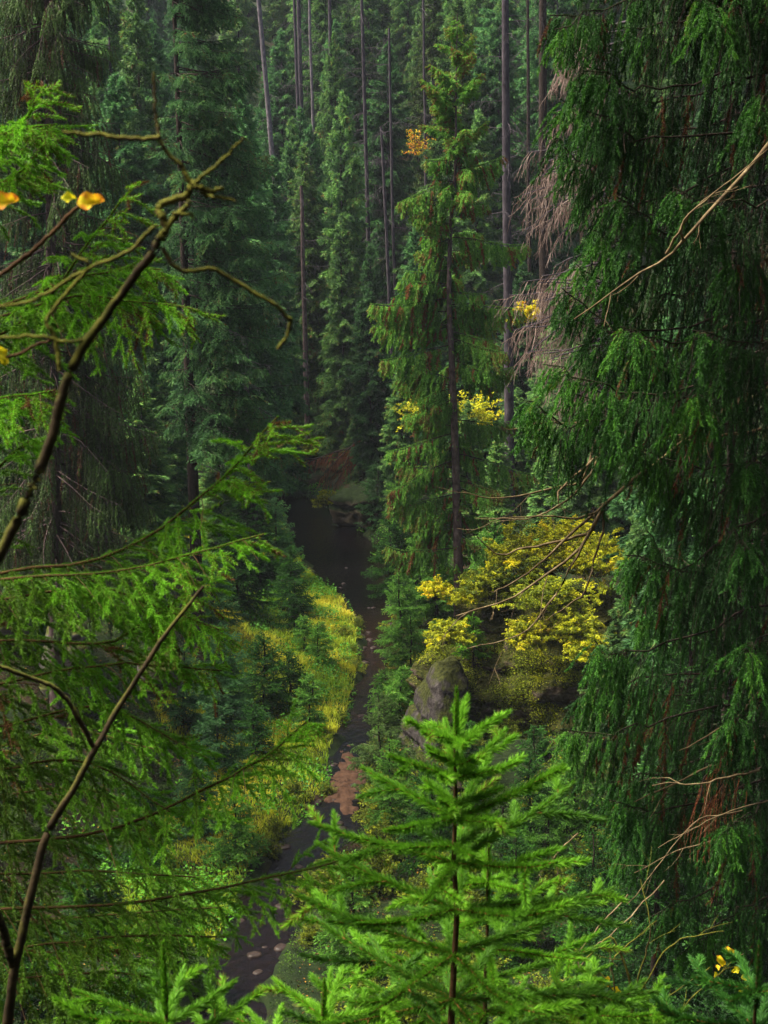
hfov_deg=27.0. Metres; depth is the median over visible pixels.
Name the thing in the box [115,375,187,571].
spruce tree
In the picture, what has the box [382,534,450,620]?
young spruce
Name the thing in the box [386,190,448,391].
spruce tree
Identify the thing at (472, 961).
bush
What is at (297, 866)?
wet stone
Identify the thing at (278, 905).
wet stone
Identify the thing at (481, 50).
spruce tree
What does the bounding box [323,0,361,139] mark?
spruce tree
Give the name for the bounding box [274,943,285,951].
wet stone
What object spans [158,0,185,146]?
spruce tree
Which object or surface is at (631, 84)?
spruce tree
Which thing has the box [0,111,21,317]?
spruce tree
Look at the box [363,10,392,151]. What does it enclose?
spruce tree
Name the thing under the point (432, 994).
bush
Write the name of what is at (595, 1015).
young spruce
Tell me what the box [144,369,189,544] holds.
spruce tree
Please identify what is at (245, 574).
young spruce
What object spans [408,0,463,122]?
spruce tree
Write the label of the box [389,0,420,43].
spruce tree
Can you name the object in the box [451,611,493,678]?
young spruce
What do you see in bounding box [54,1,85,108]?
spruce tree
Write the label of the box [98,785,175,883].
young spruce
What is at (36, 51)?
spruce tree
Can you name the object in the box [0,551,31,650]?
sandstone crag
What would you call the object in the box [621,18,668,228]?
spruce tree
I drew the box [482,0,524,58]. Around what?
spruce tree
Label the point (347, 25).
spruce tree
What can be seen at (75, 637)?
sandstone crag
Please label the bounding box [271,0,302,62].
spruce tree
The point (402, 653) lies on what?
young spruce
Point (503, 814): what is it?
young spruce
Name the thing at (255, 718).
young spruce
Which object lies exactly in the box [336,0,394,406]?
bare tree
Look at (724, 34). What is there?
dark spruce
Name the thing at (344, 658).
bush
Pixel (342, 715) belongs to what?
bush
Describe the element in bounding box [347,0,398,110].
spruce tree
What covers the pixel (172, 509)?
spruce tree
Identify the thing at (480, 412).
autumn bush
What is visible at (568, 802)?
young spruce
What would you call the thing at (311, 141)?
spruce tree
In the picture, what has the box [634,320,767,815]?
dead branches
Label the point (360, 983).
bush
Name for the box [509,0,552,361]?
bare tree
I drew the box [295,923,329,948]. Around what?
bush
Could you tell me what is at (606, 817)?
bush
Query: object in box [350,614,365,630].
bush
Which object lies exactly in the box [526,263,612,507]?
spruce tree
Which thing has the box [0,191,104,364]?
blurred twig
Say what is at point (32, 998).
young spruce
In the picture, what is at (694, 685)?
young spruce
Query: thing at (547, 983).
bush
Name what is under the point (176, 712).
young spruce
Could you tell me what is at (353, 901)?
young spruce
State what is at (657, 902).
young spruce
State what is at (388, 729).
young spruce
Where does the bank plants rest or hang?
on the ground at (304, 970)
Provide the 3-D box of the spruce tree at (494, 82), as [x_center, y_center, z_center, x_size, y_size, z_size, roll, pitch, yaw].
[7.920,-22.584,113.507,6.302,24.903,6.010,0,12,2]
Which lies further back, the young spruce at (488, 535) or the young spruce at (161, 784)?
the young spruce at (488, 535)
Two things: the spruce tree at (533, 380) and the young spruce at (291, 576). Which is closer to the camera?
the young spruce at (291, 576)
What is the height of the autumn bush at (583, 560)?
2.809 m
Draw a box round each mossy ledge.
[296,456,345,486]
[328,482,426,533]
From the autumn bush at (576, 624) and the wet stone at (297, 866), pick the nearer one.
the wet stone at (297, 866)
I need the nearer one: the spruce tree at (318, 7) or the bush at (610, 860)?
the bush at (610, 860)
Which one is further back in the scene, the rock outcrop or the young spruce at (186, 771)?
the rock outcrop
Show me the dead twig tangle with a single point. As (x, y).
(710, 782)
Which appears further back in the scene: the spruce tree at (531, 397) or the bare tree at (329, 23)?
the bare tree at (329, 23)
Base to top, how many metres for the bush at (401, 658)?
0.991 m
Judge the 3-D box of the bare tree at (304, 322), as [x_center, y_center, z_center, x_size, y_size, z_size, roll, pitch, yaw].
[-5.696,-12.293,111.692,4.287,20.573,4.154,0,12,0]
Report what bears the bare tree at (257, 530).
on the ground at (304, 970)
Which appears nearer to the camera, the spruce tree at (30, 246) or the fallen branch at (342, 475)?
the spruce tree at (30, 246)
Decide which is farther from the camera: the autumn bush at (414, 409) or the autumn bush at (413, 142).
the autumn bush at (413, 142)
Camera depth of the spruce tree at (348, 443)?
109.29 m
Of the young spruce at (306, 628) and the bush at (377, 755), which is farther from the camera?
the young spruce at (306, 628)
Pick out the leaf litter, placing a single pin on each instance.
(259, 818)
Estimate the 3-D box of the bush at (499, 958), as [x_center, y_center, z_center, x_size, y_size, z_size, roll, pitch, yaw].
[2.455,12.263,45.191,2.297,1.477,2.308,-10,15,-39]
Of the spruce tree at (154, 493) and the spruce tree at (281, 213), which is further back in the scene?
the spruce tree at (281, 213)
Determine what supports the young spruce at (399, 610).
on the ground at (304, 970)
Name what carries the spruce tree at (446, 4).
on the ground at (304, 970)
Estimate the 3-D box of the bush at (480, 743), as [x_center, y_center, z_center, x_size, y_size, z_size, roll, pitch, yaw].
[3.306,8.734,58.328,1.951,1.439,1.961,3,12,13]
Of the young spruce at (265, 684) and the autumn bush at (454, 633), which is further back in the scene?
the young spruce at (265, 684)
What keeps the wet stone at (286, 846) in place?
in the stream water
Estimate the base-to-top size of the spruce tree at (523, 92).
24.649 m
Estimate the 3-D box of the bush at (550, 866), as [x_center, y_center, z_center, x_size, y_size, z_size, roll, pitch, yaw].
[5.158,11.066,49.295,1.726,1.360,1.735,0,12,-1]
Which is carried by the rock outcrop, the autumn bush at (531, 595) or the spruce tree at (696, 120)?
the autumn bush at (531, 595)
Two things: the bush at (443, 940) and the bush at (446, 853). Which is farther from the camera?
the bush at (446, 853)
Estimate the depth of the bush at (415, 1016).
41.62 m
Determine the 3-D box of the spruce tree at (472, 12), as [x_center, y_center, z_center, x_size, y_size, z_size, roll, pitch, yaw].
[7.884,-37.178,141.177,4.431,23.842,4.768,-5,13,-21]
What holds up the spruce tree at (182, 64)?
on the ground at (304, 970)
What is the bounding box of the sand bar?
[324,745,367,814]
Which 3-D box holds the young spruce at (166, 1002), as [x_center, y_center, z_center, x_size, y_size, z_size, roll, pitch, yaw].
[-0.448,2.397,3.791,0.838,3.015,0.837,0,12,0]
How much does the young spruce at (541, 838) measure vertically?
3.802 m
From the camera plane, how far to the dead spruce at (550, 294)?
33.54 m
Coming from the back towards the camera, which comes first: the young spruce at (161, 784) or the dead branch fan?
the young spruce at (161, 784)
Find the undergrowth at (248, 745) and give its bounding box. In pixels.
[0,175,767,995]
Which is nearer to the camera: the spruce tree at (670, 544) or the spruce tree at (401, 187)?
the spruce tree at (670, 544)
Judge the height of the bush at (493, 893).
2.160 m
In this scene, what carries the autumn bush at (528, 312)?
on the ground at (304, 970)
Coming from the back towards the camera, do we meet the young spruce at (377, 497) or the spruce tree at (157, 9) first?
the spruce tree at (157, 9)
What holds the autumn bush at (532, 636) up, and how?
on the rock outcrop
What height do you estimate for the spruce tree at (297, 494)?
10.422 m
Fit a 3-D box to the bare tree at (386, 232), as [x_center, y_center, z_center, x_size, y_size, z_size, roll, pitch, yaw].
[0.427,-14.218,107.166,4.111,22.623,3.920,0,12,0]
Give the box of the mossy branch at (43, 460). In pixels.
[0,73,292,565]
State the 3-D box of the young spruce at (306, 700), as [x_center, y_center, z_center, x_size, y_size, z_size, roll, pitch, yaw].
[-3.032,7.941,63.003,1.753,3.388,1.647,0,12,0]
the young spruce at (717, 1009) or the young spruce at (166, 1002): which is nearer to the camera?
the young spruce at (166, 1002)
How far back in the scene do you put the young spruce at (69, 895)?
46.10 m
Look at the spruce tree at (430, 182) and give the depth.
125.18 m
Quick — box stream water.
[175,458,396,1023]
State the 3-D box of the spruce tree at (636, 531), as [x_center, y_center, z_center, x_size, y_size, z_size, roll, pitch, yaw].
[8.674,4.107,54.010,3.070,11.461,2.854,10,15,38]
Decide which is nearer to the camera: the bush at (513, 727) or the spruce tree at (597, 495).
the bush at (513, 727)
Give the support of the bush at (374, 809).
on the ground at (304, 970)
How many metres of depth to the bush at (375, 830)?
50.85 m
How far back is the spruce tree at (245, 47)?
166.41 m
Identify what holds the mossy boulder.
on the ground at (304, 970)
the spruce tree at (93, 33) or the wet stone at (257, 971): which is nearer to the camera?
the wet stone at (257, 971)
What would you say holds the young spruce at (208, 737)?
on the ground at (304, 970)
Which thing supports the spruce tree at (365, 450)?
on the ground at (304, 970)
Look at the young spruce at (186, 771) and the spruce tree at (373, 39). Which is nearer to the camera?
the young spruce at (186, 771)
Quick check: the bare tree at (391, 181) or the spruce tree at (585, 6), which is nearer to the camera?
the bare tree at (391, 181)
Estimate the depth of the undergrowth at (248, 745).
55.00 m
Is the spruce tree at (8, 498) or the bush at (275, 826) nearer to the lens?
the bush at (275, 826)
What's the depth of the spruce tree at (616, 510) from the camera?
60.90 m
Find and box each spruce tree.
[0,0,29,125]
[0,6,8,131]
[0,80,77,442]
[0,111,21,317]
[0,333,63,643]
[19,17,57,241]
[30,236,137,528]
[54,0,109,248]
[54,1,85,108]
[68,72,186,476]
[70,0,143,360]
[96,0,201,494]
[99,0,126,68]
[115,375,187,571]
[132,0,169,87]
[135,19,200,414]
[137,412,183,534]
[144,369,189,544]
[147,1,172,66]
[151,336,198,507]
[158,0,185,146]
[172,5,230,254]
[190,85,300,535]
[198,453,241,559]
[200,22,225,111]
[218,0,261,144]
[229,0,273,63]
[240,479,278,521]
[253,28,309,210]
[253,56,286,202]
[257,154,314,506]
[262,0,284,36]
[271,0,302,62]
[273,141,301,324]
[277,143,331,456]
[279,115,317,250]
[280,0,323,110]
[282,402,309,498]
[283,105,319,209]
[288,197,313,391]
[290,124,333,339]
[291,0,321,117]
[302,0,344,170]
[303,306,329,452]
[310,89,382,447]
[313,30,355,220]
[314,19,365,225]
[314,212,372,461]
[318,5,374,207]
[318,142,337,231]
[320,415,336,451]
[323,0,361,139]
[325,190,373,352]
[339,420,364,483]
[342,243,394,482]
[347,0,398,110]
[352,0,398,193]
[353,42,421,322]
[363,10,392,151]
[374,357,425,529]
[378,224,446,460]
[381,0,395,33]
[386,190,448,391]
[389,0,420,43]
[391,0,420,111]
[396,2,434,193]
[403,0,461,209]
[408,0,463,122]
[416,0,490,365]
[417,156,442,235]
[429,0,463,154]
[440,299,498,502]
[441,108,503,370]
[447,401,487,557]
[459,0,484,104]
[461,2,487,71]
[463,12,537,335]
[468,364,502,504]
[470,0,523,163]
[472,435,522,568]
[478,0,519,277]
[480,0,519,58]
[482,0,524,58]
[496,262,539,421]
[496,387,537,511]
[510,4,578,306]
[512,0,537,165]
[512,0,593,323]
[520,448,562,550]
[525,335,551,479]
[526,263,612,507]
[530,0,585,110]
[531,73,581,278]
[542,201,640,545]
[569,0,606,136]
[575,620,632,788]
[595,0,645,126]
[598,238,737,626]
[600,488,666,784]
[601,74,767,884]
[619,2,678,157]
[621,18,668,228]
[641,1,700,211]
[643,0,690,116]
[677,4,730,209]
[713,46,766,241]
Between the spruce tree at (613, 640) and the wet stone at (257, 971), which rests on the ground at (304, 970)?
the spruce tree at (613, 640)
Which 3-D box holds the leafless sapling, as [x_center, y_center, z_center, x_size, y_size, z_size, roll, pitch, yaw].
[0.940,1.592,5.710,0.741,0.740,0.268,0,12,0]
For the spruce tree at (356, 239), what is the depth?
123.36 m
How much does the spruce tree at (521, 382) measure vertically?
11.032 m
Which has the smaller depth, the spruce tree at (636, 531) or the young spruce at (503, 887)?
the young spruce at (503, 887)
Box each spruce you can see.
[0,0,163,784]
[0,78,396,1023]
[0,888,68,1023]
[5,787,58,857]
[24,946,111,1023]
[51,939,268,1023]
[52,842,127,944]
[94,962,154,1023]
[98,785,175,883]
[116,879,227,999]
[118,718,189,810]
[150,647,221,730]
[154,0,309,639]
[165,756,236,844]
[181,685,260,781]
[188,624,272,734]
[189,549,249,632]
[194,786,270,870]
[201,963,423,1023]
[214,517,277,612]
[219,467,288,591]
[224,632,297,723]
[227,699,275,758]
[258,497,306,582]
[266,544,319,613]
[271,580,321,635]
[271,650,314,705]
[279,685,658,1023]
[285,672,328,732]
[287,615,316,655]
[303,621,339,667]
[307,849,385,986]
[337,834,666,1023]
[347,692,413,790]
[353,462,389,530]
[361,510,421,597]
[363,669,400,715]
[363,738,426,836]
[366,14,539,617]
[370,462,422,563]
[370,664,414,729]
[373,567,430,664]
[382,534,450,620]
[383,615,424,698]
[387,758,471,876]
[403,492,453,629]
[447,720,482,770]
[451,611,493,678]
[458,763,501,816]
[463,512,519,588]
[471,788,538,902]
[473,829,555,969]
[489,0,739,901]
[492,959,696,1023]
[494,758,569,860]
[506,0,767,1004]
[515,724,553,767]
[519,794,574,884]
[535,733,611,834]
[540,829,635,987]
[582,580,767,1013]
[584,758,711,1020]
[632,419,767,961]
[635,691,767,1014]
[648,938,767,1023]
[669,875,765,1022]
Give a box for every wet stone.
[247,951,261,957]
[253,969,262,974]
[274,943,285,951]
[275,903,286,908]
[281,844,290,848]
[295,864,303,868]
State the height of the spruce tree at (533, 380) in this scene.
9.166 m
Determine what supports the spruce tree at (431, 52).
on the ground at (304, 970)
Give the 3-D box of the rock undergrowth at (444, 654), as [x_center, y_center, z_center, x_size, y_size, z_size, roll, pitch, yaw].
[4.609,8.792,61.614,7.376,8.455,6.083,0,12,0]
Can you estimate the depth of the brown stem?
2.82 m
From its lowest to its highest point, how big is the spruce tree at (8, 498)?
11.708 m
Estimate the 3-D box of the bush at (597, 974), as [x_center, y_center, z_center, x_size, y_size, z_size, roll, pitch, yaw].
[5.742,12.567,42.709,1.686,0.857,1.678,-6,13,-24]
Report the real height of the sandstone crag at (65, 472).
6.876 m
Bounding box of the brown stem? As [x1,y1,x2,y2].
[0,585,203,1023]
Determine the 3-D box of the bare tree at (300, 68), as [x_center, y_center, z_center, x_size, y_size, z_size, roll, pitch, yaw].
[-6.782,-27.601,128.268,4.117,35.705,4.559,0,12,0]
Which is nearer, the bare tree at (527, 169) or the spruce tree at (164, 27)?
the bare tree at (527, 169)
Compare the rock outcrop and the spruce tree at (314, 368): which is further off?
the spruce tree at (314, 368)
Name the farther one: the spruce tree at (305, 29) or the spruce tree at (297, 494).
the spruce tree at (305, 29)
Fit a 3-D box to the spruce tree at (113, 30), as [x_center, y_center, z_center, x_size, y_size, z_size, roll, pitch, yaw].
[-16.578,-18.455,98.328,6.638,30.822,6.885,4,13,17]
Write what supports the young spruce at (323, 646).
on the ground at (304, 970)
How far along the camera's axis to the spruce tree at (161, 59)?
107.90 m
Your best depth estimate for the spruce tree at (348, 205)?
112.40 m
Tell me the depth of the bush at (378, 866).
49.01 m
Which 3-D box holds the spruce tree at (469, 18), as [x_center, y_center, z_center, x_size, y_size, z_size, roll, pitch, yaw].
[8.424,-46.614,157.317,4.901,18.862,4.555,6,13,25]
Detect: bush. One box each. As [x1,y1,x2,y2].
[257,827,285,859]
[261,813,291,843]
[275,777,312,803]
[278,868,344,910]
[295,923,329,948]
[298,440,321,462]
[307,853,344,890]
[310,489,336,507]
[312,963,407,1023]
[316,779,339,797]
[331,624,362,639]
[333,833,413,899]
[335,863,381,908]
[336,708,351,723]
[340,655,353,663]
[340,811,408,875]
[346,642,362,654]
[347,659,366,673]
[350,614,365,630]
[350,802,376,822]
[352,655,368,666]
[356,768,420,811]
[356,801,386,825]
[358,738,400,772]
[361,771,391,791]
[362,798,387,824]
[378,614,399,628]
[380,951,418,991]
[386,651,418,668]
[389,952,472,1023]
[392,396,458,431]
[393,869,433,906]
[397,937,431,957]
[399,986,444,1021]
[401,129,435,159]
[413,841,475,895]
[415,574,455,604]
[415,878,453,914]
[422,617,476,652]
[430,742,446,765]
[431,938,446,958]
[432,925,511,967]
[448,390,503,426]
[448,951,476,985]
[450,579,487,606]
[453,557,522,602]
[458,767,514,816]
[465,852,530,902]
[470,889,485,903]
[470,954,500,971]
[471,737,486,749]
[479,515,567,583]
[486,715,524,740]
[491,571,603,611]
[502,611,562,656]
[505,300,539,322]
[512,513,605,579]
[515,971,578,1016]
[520,749,588,795]
[520,797,533,812]
[535,867,592,897]
[537,856,575,881]
[543,600,605,647]
[551,626,616,662]
[558,522,627,596]
[567,834,610,884]
[568,967,612,987]
[578,823,614,854]
[599,834,621,888]
[601,801,618,826]
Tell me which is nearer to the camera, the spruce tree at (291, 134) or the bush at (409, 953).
the bush at (409, 953)
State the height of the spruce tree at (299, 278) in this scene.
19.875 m
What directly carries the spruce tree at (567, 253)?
on the ground at (304, 970)
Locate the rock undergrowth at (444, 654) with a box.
[408,634,600,738]
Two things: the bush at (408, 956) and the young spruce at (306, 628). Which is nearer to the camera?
the bush at (408, 956)
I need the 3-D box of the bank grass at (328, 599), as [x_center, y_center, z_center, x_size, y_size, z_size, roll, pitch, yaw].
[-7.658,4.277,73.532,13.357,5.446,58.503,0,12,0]
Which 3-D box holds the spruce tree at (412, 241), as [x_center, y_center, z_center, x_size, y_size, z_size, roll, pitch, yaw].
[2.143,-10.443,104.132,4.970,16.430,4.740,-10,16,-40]
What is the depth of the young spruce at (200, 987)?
43.19 m
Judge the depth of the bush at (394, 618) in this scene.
78.82 m
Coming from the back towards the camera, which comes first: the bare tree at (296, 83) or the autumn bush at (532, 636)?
the bare tree at (296, 83)
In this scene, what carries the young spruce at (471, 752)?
on the ground at (304, 970)
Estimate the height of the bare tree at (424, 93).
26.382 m
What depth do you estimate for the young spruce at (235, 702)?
62.38 m
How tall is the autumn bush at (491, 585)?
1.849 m
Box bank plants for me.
[18,469,419,982]
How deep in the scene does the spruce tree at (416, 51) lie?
145.10 m
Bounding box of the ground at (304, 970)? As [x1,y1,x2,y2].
[0,0,767,1023]
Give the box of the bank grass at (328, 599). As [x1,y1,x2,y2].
[84,503,357,957]
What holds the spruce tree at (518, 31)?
on the ground at (304, 970)
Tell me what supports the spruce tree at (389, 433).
on the ground at (304, 970)
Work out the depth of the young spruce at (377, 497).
98.60 m
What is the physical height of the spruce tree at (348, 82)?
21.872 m
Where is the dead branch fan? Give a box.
[439,388,751,682]
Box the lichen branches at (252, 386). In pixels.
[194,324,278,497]
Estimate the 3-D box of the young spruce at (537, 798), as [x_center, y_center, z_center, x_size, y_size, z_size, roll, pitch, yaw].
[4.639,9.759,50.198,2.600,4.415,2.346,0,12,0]
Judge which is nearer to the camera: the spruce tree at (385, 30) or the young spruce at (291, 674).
the young spruce at (291, 674)
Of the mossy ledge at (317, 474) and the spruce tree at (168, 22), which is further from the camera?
the spruce tree at (168, 22)
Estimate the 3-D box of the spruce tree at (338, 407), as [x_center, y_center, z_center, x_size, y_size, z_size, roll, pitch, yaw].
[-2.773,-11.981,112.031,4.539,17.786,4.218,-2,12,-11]
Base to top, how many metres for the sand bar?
0.362 m
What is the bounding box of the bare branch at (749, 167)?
[574,142,767,327]
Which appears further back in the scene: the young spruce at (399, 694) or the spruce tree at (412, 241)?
the spruce tree at (412, 241)
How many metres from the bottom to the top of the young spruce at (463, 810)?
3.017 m
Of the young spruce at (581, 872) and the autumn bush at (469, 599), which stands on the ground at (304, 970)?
the young spruce at (581, 872)
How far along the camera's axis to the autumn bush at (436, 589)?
62.88 m
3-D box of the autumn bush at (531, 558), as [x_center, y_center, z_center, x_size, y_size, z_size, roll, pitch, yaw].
[5.426,1.390,62.872,3.628,2.507,4.270,0,12,0]
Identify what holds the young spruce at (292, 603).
on the ground at (304, 970)
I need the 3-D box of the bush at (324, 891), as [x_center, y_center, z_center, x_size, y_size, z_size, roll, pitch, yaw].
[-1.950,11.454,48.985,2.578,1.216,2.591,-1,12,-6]
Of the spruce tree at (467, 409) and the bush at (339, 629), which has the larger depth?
the spruce tree at (467, 409)
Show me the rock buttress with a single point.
(434, 692)
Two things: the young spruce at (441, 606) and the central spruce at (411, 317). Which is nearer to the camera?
the central spruce at (411, 317)
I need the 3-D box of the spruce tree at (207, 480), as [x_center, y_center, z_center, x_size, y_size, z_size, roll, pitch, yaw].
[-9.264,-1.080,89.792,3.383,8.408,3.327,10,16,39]
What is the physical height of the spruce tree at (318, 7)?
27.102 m
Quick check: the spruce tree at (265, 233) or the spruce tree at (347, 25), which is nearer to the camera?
the spruce tree at (265, 233)
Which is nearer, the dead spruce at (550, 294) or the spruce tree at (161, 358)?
the dead spruce at (550, 294)
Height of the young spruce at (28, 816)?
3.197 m
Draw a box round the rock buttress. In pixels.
[398,656,469,764]
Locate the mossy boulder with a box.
[442,739,569,794]
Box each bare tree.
[225,314,283,590]
[256,0,298,270]
[274,0,322,132]
[279,0,321,130]
[283,186,328,457]
[288,0,326,188]
[309,0,355,130]
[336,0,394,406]
[358,28,417,307]
[359,126,394,389]
[393,0,436,212]
[458,0,546,525]
[497,0,575,426]
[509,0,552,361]
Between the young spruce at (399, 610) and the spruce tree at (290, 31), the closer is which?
the young spruce at (399, 610)
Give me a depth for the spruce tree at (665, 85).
113.94 m
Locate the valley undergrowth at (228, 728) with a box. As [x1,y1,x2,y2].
[0,428,767,1023]
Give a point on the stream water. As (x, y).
(330, 552)
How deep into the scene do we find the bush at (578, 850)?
50.03 m
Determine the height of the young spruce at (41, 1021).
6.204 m
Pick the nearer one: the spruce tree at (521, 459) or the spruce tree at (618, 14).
the spruce tree at (521, 459)
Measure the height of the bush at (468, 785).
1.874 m
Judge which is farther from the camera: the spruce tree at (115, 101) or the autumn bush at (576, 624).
the spruce tree at (115, 101)
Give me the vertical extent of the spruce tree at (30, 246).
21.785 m
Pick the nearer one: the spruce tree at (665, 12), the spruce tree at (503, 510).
the spruce tree at (503, 510)
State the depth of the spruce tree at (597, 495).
70.32 m
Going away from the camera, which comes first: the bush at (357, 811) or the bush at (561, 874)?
the bush at (561, 874)
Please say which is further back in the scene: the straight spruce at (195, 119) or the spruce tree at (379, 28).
the spruce tree at (379, 28)
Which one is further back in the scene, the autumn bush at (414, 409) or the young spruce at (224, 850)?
the autumn bush at (414, 409)
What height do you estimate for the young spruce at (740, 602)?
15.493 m
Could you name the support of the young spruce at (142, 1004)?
on the ground at (304, 970)
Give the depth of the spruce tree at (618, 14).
133.19 m
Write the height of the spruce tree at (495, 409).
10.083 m
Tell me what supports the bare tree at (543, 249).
on the ground at (304, 970)
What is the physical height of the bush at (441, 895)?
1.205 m
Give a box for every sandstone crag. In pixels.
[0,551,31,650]
[39,616,95,714]
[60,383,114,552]
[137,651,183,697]
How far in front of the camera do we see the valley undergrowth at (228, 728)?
54.96 m
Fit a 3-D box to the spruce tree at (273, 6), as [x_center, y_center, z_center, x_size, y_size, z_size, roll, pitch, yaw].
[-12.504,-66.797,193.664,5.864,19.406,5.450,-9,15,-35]
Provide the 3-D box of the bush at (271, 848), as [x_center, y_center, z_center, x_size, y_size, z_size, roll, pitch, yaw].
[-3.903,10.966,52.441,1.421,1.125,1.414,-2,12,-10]
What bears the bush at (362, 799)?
on the ground at (304, 970)
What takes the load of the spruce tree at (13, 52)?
on the ground at (304, 970)
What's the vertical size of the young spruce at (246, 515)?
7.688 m
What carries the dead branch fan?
attached to the dark spruce at (724, 34)
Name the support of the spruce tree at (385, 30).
on the ground at (304, 970)
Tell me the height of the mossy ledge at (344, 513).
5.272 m
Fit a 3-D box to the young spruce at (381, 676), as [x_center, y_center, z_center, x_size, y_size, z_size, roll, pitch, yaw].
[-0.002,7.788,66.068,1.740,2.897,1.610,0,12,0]
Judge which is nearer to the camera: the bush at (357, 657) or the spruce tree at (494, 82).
the bush at (357, 657)
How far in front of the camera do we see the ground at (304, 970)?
54.58 m
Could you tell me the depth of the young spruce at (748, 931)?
35.00 m
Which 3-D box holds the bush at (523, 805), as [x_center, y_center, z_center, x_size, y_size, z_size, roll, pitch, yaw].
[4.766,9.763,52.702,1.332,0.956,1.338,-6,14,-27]
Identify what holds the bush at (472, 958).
on the ground at (304, 970)
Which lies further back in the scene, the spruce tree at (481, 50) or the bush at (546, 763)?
the spruce tree at (481, 50)
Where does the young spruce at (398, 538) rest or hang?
on the ground at (304, 970)
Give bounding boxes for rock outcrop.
[406,570,627,741]
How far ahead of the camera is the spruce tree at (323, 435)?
115.26 m
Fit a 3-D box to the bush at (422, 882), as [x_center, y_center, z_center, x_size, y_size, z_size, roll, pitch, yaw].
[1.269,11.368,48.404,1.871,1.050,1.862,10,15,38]
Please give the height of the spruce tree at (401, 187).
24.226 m
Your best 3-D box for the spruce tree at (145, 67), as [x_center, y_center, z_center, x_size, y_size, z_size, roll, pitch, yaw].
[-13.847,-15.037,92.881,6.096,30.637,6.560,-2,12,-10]
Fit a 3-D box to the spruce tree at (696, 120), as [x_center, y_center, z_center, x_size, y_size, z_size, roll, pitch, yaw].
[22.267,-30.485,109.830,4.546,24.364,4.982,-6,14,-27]
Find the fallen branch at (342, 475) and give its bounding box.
[286,441,361,491]
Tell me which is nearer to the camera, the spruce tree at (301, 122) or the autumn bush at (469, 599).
the autumn bush at (469, 599)
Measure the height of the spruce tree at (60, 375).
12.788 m
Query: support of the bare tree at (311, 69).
on the ground at (304, 970)
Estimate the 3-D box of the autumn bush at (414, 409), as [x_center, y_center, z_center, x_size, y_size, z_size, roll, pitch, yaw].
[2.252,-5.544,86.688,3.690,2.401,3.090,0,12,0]
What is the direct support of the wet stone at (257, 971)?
in the stream water
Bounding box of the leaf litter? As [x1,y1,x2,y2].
[1,486,756,1022]
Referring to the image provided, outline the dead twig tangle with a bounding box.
[538,769,767,979]
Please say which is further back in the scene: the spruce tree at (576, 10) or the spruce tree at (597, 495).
the spruce tree at (576, 10)
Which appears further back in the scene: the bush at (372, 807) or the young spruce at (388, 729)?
the young spruce at (388, 729)
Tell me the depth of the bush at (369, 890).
48.53 m
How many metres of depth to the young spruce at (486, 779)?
53.02 m
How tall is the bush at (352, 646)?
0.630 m
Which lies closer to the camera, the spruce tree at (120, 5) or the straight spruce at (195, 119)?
the straight spruce at (195, 119)
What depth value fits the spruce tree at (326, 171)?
128.88 m
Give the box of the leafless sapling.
[547,846,749,1013]
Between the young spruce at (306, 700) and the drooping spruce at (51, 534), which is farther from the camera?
the young spruce at (306, 700)
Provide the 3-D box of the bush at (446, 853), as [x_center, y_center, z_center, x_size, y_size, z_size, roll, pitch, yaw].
[2.116,10.779,48.669,2.403,1.899,2.414,-2,12,-7]
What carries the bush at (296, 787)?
on the ground at (304, 970)
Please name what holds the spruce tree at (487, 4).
on the ground at (304, 970)
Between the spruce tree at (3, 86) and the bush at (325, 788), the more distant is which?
the spruce tree at (3, 86)
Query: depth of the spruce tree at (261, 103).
145.81 m
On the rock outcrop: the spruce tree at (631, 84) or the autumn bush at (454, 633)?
the autumn bush at (454, 633)
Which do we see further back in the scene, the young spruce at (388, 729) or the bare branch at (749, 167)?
the young spruce at (388, 729)
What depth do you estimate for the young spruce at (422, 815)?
49.77 m
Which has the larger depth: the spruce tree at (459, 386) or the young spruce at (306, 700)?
the spruce tree at (459, 386)
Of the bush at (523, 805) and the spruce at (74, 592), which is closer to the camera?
the spruce at (74, 592)
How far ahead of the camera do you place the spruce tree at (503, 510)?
79.16 m
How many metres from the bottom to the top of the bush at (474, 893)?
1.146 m
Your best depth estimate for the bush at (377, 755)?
59.79 m
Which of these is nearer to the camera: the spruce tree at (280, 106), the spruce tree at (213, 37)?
the spruce tree at (280, 106)
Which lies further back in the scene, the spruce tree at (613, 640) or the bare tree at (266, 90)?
the bare tree at (266, 90)
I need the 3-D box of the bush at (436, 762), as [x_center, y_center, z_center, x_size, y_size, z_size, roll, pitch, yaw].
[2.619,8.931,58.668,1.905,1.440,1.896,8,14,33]
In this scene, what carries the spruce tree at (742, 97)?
on the ground at (304, 970)
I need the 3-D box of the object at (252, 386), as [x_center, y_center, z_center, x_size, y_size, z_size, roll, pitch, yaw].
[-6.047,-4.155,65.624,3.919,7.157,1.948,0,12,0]
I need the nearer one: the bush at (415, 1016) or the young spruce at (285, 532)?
the bush at (415, 1016)
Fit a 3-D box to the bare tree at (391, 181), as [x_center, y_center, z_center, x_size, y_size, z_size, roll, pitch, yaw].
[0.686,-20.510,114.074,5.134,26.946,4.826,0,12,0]

